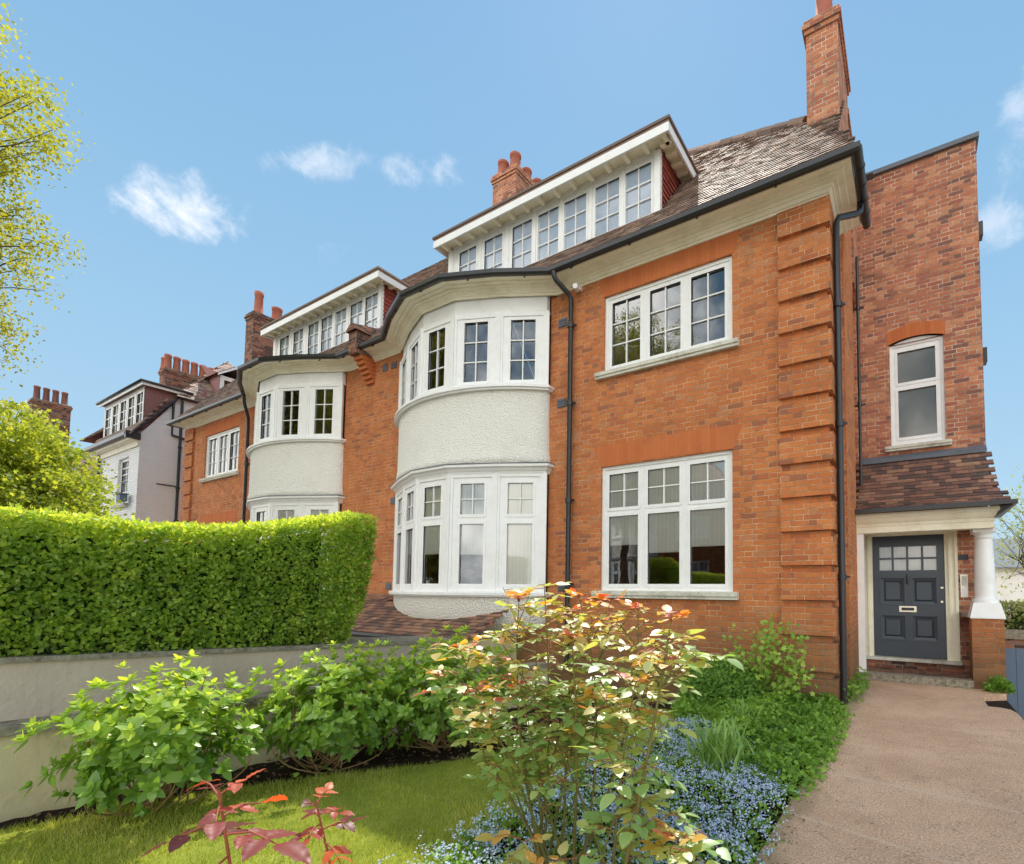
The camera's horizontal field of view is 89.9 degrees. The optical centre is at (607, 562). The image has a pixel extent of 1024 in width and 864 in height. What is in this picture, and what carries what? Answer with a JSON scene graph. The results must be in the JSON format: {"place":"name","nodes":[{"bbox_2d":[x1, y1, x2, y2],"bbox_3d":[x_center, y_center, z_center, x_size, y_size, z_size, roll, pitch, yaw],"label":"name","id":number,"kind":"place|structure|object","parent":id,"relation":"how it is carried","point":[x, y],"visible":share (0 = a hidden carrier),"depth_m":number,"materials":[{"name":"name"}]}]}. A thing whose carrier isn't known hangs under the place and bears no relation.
{"place":"outdoors","nodes":[
{"label":"outdoors","id":0,"kind":"place"},
{"bbox_2d":[27,385,92,502],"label":"house","id":1,"kind":"structure","parent":0,"point":[62,411],"depth_m":24.57,"materials":[{"name":"brown brick"}]},
{"bbox_2d":[79,353,236,541],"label":"white house","id":2,"kind":"structure","parent":0,"point":[139,446],"depth_m":18.37,"materials":[{"name":"paint"}]},
{"bbox_2d":[103,404,111,436],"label":"dormer window","id":3,"kind":"structure","parent":2,"relation":"in","point":[107,419],"depth_m":19.89,"materials":[{"name":"white paint"}]},
{"bbox_2d":[110,400,119,433],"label":"dormer window","id":4,"kind":"structure","parent":2,"relation":"in","point":[115,406],"depth_m":19.46,"materials":[{"name":"white paint"}]},
{"bbox_2d":[111,458,128,508],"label":"window","id":5,"kind":"structure","parent":2,"relation":"in","point":[122,476],"depth_m":18.47,"materials":[{"name":"white paint"}]},
{"bbox_2d":[115,492,128,501],"bbox_3d":[-17.054,-2.287,17.677,0.410,0.280,0.260,-1,-4,31],"label":"window box","id":6,"kind":"object","parent":2,"relation":"on","point":[121,496],"visible":0.86,"depth_m":17.59,"materials":[{"name":"grey stone"}]},
{"bbox_2d":[118,396,127,430],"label":"dormer window","id":7,"kind":"structure","parent":2,"relation":"in","point":[122,416],"depth_m":19.04,"materials":[{"name":"white paint"}]},
{"bbox_2d":[126,392,135,426],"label":"dormer window","id":8,"kind":"structure","parent":2,"relation":"in","point":[131,397],"depth_m":18.62,"materials":[{"name":"white paint"}]},
{"bbox_2d":[134,387,144,423],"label":"dormer window","id":9,"kind":"structure","parent":2,"relation":"in","point":[138,400],"depth_m":18.14,"materials":[{"name":"white paint"}]},
{"bbox_2d":[219,375,234,388],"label":"dormer window","id":10,"kind":"structure","parent":2,"relation":"in","point":[221,380],"depth_m":19.95,"materials":[{"name":"white paint"}]},
{"bbox_2d":[166,258,549,600],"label":"brick house","id":11,"kind":"structure","parent":0,"point":[277,427],"depth_m":12.63,"materials":[{"name":"orange brick"}]},
{"bbox_2d":[199,426,239,482],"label":"window","id":12,"kind":"structure","parent":11,"relation":"in","point":[223,447],"depth_m":15.49,"materials":[{"name":"white paint"}]},
{"bbox_2d":[252,504,268,539],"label":"bay window","id":13,"kind":"structure","parent":11,"relation":"in","point":[260,512],"depth_m":12.33,"materials":[{"name":"white paint"}]},
{"bbox_2d":[256,387,273,442],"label":"bay window","id":14,"kind":"structure","parent":11,"relation":"in","point":[270,391],"depth_m":12.51,"materials":[{"name":"white paint"}]},
{"bbox_2d":[276,330,290,355],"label":"dormer window","id":15,"kind":"structure","parent":11,"relation":"in","point":[283,341],"depth_m":14.15,"materials":[{"name":"white paint"}]},
{"bbox_2d":[271,503,299,536],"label":"bay window","id":16,"kind":"structure","parent":11,"relation":"in","point":[278,510],"depth_m":12.03,"materials":[{"name":"white paint"}]},
{"bbox_2d":[274,384,304,438],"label":"bay window","id":17,"kind":"structure","parent":11,"relation":"in","point":[280,390],"depth_m":12.15,"materials":[{"name":"white paint"}]},
{"bbox_2d":[290,322,305,354],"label":"dormer window","id":18,"kind":"structure","parent":11,"relation":"in","point":[297,346],"depth_m":13.72,"materials":[{"name":"white paint"}]},
{"bbox_2d":[304,316,319,353],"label":"dormer window","id":19,"kind":"structure","parent":11,"relation":"in","point":[312,327],"depth_m":13.39,"materials":[{"name":"white paint"}]},
{"bbox_2d":[303,503,339,559],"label":"bay window","id":20,"kind":"structure","parent":11,"relation":"in","point":[314,509],"depth_m":11.91,"materials":[{"name":"white paint"}]},
{"bbox_2d":[306,383,344,437],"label":"bay window","id":21,"kind":"structure","parent":11,"relation":"in","point":[312,388],"depth_m":12.04,"materials":[{"name":"white paint"}]},
{"bbox_2d":[319,309,333,352],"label":"dormer window","id":22,"kind":"structure","parent":11,"relation":"in","point":[326,319],"depth_m":13.05,"materials":[{"name":"white paint"}]},
{"bbox_2d":[332,302,347,346],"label":"dormer window","id":23,"kind":"structure","parent":11,"relation":"in","point":[340,313],"depth_m":12.72,"materials":[{"name":"white paint"}]},
{"bbox_2d":[347,294,363,340],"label":"dormer window","id":24,"kind":"structure","parent":11,"relation":"in","point":[355,306],"depth_m":12.40,"materials":[{"name":"white paint"}]},
{"bbox_2d":[363,287,378,327],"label":"dormer window","id":25,"kind":"structure","parent":11,"relation":"in","point":[370,303],"depth_m":12.06,"materials":[{"name":"white paint"}]},
{"bbox_2d":[0,693,840,863],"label":"garden soil","id":26,"kind":"structure","parent":0,"point":[363,756],"depth_m":3.87,"materials":[{"name":"brown soil"}]},
{"bbox_2d":[4,649,271,817],"bbox_3d":[-2.757,1.070,3.111,1.074,1.048,1.109,1,-3,-3],"label":"broadleaf shrub","id":27,"kind":"object","parent":26,"relation":"on","point":[152,743],"visible":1,"depth_m":2.89,"materials":[{"name":"green plant"}]},
{"bbox_2d":[140,768,310,863],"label":"rose shoot","id":28,"kind":"object","parent":26,"relation":"on","point":[295,850],"visible":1,"depth_m":0.88,"materials":[{"name":"red plant"}]},
{"bbox_2d":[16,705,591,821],"bbox_3d":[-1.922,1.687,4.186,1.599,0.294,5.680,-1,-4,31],"label":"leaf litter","id":29,"kind":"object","parent":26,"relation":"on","point":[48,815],"visible":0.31,"depth_m":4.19,"materials":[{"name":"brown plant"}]},
{"bbox_2d":[290,782,365,863],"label":"rose shoot","id":30,"kind":"object","parent":26,"relation":"on","point":[318,833],"visible":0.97,"depth_m":1.21,"materials":[{"name":"red plant"}]},
{"bbox_2d":[234,639,428,773],"bbox_3d":[-2.181,1.149,4.077,1.123,1.066,1.438,-1,-4,31],"label":"broadleaf shrub","id":31,"kind":"object","parent":26,"relation":"on","point":[339,728],"visible":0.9,"depth_m":3.83,"materials":[{"name":"green plant"}]},
{"bbox_2d":[0,708,689,863],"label":"lawn","id":32,"kind":"structure","parent":26,"relation":"on","point":[280,814],"depth_m":3.03,"materials":[{"name":"green plant"}]},
{"bbox_2d":[173,709,592,790],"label":"weeds","id":33,"kind":"object","parent":26,"relation":"on","point":[297,774],"visible":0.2,"depth_m":4.00,"materials":[{"name":"green plant"}]},
{"bbox_2d":[366,624,529,752],"bbox_3d":[-1.504,1.164,4.763,1.440,1.161,1.773,-1,-4,31],"label":"broadleaf shrub","id":34,"kind":"object","parent":26,"relation":"on","point":[430,720],"visible":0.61,"depth_m":4.34,"materials":[{"name":"green plant"}]},
{"bbox_2d":[412,582,701,863],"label":"rose bush","id":35,"kind":"object","parent":26,"relation":"on","point":[573,728],"visible":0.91,"depth_m":2.36,"materials":[{"name":"green plant"}]},
{"bbox_2d":[378,714,800,863],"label":"forget me nots","id":36,"kind":"object","parent":26,"relation":"on","point":[664,820],"visible":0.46,"depth_m":3.04,"materials":[{"name":"blue plant"}]},
{"bbox_2d":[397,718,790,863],"bbox_3d":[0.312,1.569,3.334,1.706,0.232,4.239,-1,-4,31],"label":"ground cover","id":37,"kind":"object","parent":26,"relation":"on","point":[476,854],"visible":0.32,"depth_m":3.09,"materials":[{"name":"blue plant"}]},
{"bbox_2d":[474,605,743,863],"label":"rose bush","id":38,"kind":"object","parent":26,"relation":"on","point":[685,852],"visible":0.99,"depth_m":1.90,"materials":[{"name":"green plant"}]},
{"bbox_2d":[676,714,759,781],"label":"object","id":39,"kind":"object","parent":26,"relation":"on","point":[717,752],"visible":0.87,"depth_m":3.95,"materials":[{"name":"green plant"}]},
{"bbox_2d":[678,655,768,709],"bbox_3d":[1.486,1.532,6.582,1.254,0.680,0.878,-1,-4,31],"label":"ivy mound","id":40,"kind":"object","parent":26,"relation":"on","point":[717,679],"visible":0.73,"depth_m":6.33,"materials":[{"name":"green plant"}]},
{"bbox_2d":[667,686,855,800],"bbox_3d":[1.340,1.657,5.230,2.087,0.390,3.327,-1,-4,31],"label":"ground cover","id":41,"kind":"object","parent":26,"relation":"on","point":[807,711],"visible":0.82,"depth_m":4.79,"materials":[{"name":"green plant"}]},
{"bbox_2d":[724,696,766,726],"bbox_3d":[1.379,1.537,5.142,0.475,0.311,0.496,3,-4,-33],"label":"daffodil clump","id":42,"kind":"object","parent":41,"relation":"on","point":[744,710],"visible":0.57,"depth_m":5.13,"materials":[{"name":"green plant"}]},
{"bbox_2d":[722,613,819,701],"bbox_3d":[2.001,1.213,6.262,1.238,1.160,0.641,-1,-4,31],"label":"leafy shrub","id":43,"kind":"object","parent":26,"relation":"on","point":[765,672],"visible":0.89,"depth_m":6.25,"materials":[{"name":"green plant"}]},
{"bbox_2d":[0,0,1023,538],"label":"sky","id":44,"kind":"structure","parent":0,"point":[288,151],"materials":[{"name":"blue"}]},
{"bbox_2d":[753,679,1023,863],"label":"path","id":45,"kind":"structure","parent":0,"point":[931,812],"depth_m":3.60,"materials":[{"name":"concrete"}]},
{"bbox_2d":[840,667,869,704],"bbox_3d":[3.500,1.706,7.081,0.298,0.290,1.950,-1,-4,31],"label":"shrub","id":46,"kind":"object","parent":45,"relation":"on","point":[856,685],"visible":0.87,"depth_m":6.94,"materials":[{"name":"green plant"}]},
{"bbox_2d":[759,688,1023,863],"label":"path debris","id":47,"kind":"object","parent":45,"relation":"on","point":[815,796],"visible":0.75,"depth_m":3.10,"materials":[{"name":"brown plant"}]},
{"bbox_2d":[982,675,1017,694],"bbox_3d":[5.554,1.728,7.146,0.420,0.293,0.316,-1,-4,31],"label":"shrub","id":48,"kind":"object","parent":45,"relation":"on","point":[1008,686],"visible":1,"depth_m":7.12,"materials":[{"name":"green plant"}]},
{"bbox_2d":[985,700,1023,719],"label":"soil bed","id":49,"kind":"object","parent":45,"relation":"in","point":[1005,704],"visible":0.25,"depth_m":6.77,"materials":[{"name":"soil"}]},
{"bbox_2d":[993,538,1023,610],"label":"pale building","id":50,"kind":"structure","parent":0,"point":[1007,595],"depth_m":21.40,"materials":[{"name":"white paint"}]},
{"label":"ground","id":51,"kind":"structure","parent":0,"visible":0},
{"bbox_2d":[0,3,95,389],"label":"tall tree","id":52,"kind":"object","parent":51,"relation":"on","point":[10,227],"visible":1,"depth_m":10.21,"materials":[{"name":"green plant"}]},
{"bbox_2d":[0,397,134,535],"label":"acer tree","id":53,"kind":"object","parent":51,"relation":"on","point":[32,468],"visible":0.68,"depth_m":7.88,"materials":[{"name":"green plant"}]},
{"bbox_2d":[0,636,550,822],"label":"garden wall","id":54,"kind":"structure","parent":51,"relation":"on","point":[41,686],"depth_m":3.40,"materials":[{"name":"paint"}]},
{"bbox_2d":[0,501,379,656],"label":"clipped hedge","id":55,"kind":"object","parent":54,"relation":"on","point":[91,582],"visible":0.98,"depth_m":3.88,"materials":[{"name":"green plant"}]},
{"bbox_2d":[346,0,1017,706],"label":"brick house","id":56,"kind":"structure","parent":51,"relation":"on","point":[750,398],"depth_m":8.38,"materials":[{"name":"orange brick"}]},
{"bbox_2d":[394,489,402,589],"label":"bay window","id":57,"kind":"structure","parent":56,"relation":"in","point":[399,496],"depth_m":10.53,"materials":[{"name":"white paint"}]},
{"bbox_2d":[399,350,406,407],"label":"bay window","id":58,"kind":"structure","parent":56,"relation":"in","point":[404,360],"depth_m":10.70,"materials":[{"name":"white paint"}]},
{"bbox_2d":[401,482,414,590],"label":"bay window","id":59,"kind":"structure","parent":56,"relation":"in","point":[409,491],"depth_m":9.79,"materials":[{"name":"white paint"}]},
{"bbox_2d":[407,331,419,401],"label":"bay window","id":60,"kind":"structure","parent":56,"relation":"in","point":[413,345],"depth_m":9.97,"materials":[{"name":"white paint"}]},
{"bbox_2d":[319,594,516,668],"bbox_3d":[-3.840,1.849,9.468,4.700,2.471,1.397,-1,-4,31],"label":"lean to roof","id":61,"kind":"object","parent":56,"relation":"attached to","point":[380,615],"visible":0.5,"depth_m":8.85,"materials":[{"name":"tile"}]},
{"bbox_2d":[415,476,446,590],"bbox_3d":[-3.146,-0.524,9.096,0.860,2.060,0.118,-1,-4,31],"label":"bay window","id":62,"kind":"structure","parent":56,"relation":"in","point":[432,492],"depth_m":9.13,"materials":[{"name":"white paint"}]},
{"bbox_2d":[420,317,450,395],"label":"bay window","id":63,"kind":"structure","parent":56,"relation":"in","point":[427,332],"depth_m":9.27,"materials":[{"name":"white paint"}]},
{"bbox_2d":[452,238,479,271],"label":"dormer window","id":64,"kind":"structure","parent":56,"relation":"in","point":[466,257],"depth_m":10.40,"materials":[{"name":"white paint"}]},
{"bbox_2d":[448,474,493,590],"bbox_3d":[-2.367,-0.532,8.812,0.860,2.060,0.118,0,-3,9],"label":"bay window","id":65,"kind":"structure","parent":56,"relation":"in","point":[471,499],"depth_m":8.80,"materials":[{"name":"white paint"}]},
{"bbox_2d":[453,313,496,387],"bbox_3d":[-2.340,-3.748,8.987,0.860,1.340,0.118,0,-3,9],"label":"bay window","id":66,"kind":"structure","parent":56,"relation":"in","point":[461,321],"depth_m":8.96,"materials":[{"name":"white paint"}]},
{"bbox_2d":[479,224,506,269],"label":"dormer window","id":67,"kind":"structure","parent":56,"relation":"in","point":[493,245],"depth_m":10.01,"materials":[{"name":"white paint"}]},
{"bbox_2d":[496,473,542,591],"bbox_3d":[-1.518,-0.501,8.712,0.860,2.120,0.118,0,-3,4],"label":"bay window","id":68,"kind":"structure","parent":56,"relation":"in","point":[519,496],"depth_m":8.69,"materials":[{"name":"white paint"}]},
{"bbox_2d":[506,211,534,267],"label":"dormer window","id":69,"kind":"structure","parent":56,"relation":"in","point":[520,232],"depth_m":9.66,"materials":[{"name":"white paint"}]},
{"bbox_2d":[500,311,544,383],"bbox_3d":[-1.490,-3.746,8.889,0.860,1.340,0.118,0,-3,4],"label":"bay window","id":70,"kind":"structure","parent":56,"relation":"in","point":[507,318],"depth_m":8.85,"materials":[{"name":"white paint"}]},
{"bbox_2d":[534,198,560,262],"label":"dormer window","id":71,"kind":"structure","parent":56,"relation":"in","point":[547,224],"depth_m":9.32,"materials":[{"name":"white paint"}]},
{"bbox_2d":[560,183,590,251],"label":"dormer window","id":72,"kind":"structure","parent":56,"relation":"in","point":[575,206],"depth_m":9.00,"materials":[{"name":"white paint"}]},
{"bbox_2d":[590,168,621,238],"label":"dormer window","id":73,"kind":"structure","parent":56,"relation":"in","point":[605,192],"depth_m":8.67,"materials":[{"name":"white paint"}]},
{"bbox_2d":[622,153,653,225],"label":"dormer window","id":74,"kind":"structure","parent":56,"relation":"in","point":[638,176],"depth_m":8.35,"materials":[{"name":"white paint"}]},
{"bbox_2d":[591,450,738,599],"bbox_3d":[0.814,-0.519,7.647,2.370,2.120,0.245,-1,-4,31],"label":"window","id":75,"kind":"structure","parent":56,"relation":"in","point":[679,504],"depth_m":7.63,"materials":[{"name":"white paint"}]},
{"bbox_2d":[594,256,738,380],"bbox_3d":[0.862,-3.727,7.808,2.380,1.395,0.245,-1,-4,31],"label":"window","id":76,"kind":"structure","parent":56,"relation":"in","point":[686,351],"depth_m":7.75,"materials":[{"name":"white paint"}]},
{"bbox_2d":[872,534,946,658],"bbox_3d":[5.239,0.579,8.796,1.080,2.115,0.133,-1,-4,31],"label":"front door","id":77,"kind":"structure","parent":56,"relation":"in","point":[909,603],"depth_m":8.79,"materials":[{"name":"grey wood"}]},
{"bbox_2d":[885,335,951,452],"bbox_3d":[5.423,-2.990,8.869,0.990,2.025,0.240,-1,-4,31],"label":"window","id":78,"kind":"structure","parent":56,"relation":"in","point":[917,390],"depth_m":8.90,"materials":[{"name":"white paint"}]},
{"bbox_2d":[994,464,1023,594],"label":"blossom tree","id":79,"kind":"object","parent":51,"relation":"on","point":[1019,558],"visible":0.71,"depth_m":13.77,"materials":[{"name":"green plant"}]},
{"bbox_2d":[1005,629,1023,648],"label":"brick planter","id":80,"kind":"object","parent":51,"relation":"on","point":[1014,638],"depth_m":10.86,"materials":[{"name":"brick"}]},
{"bbox_2d":[999,599,1023,629],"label":"flowering hedge","id":81,"kind":"object","parent":80,"relation":"on","point":[1014,615],"visible":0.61,"depth_m":11.03,"materials":[{"name":"green plant"}]},
{"bbox_2d":[1005,648,1023,718],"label":"side gate","id":82,"kind":"structure","parent":51,"relation":"on","point":[1015,666],"depth_m":7.78,"materials":[{"name":"blue wood"}]}
]}

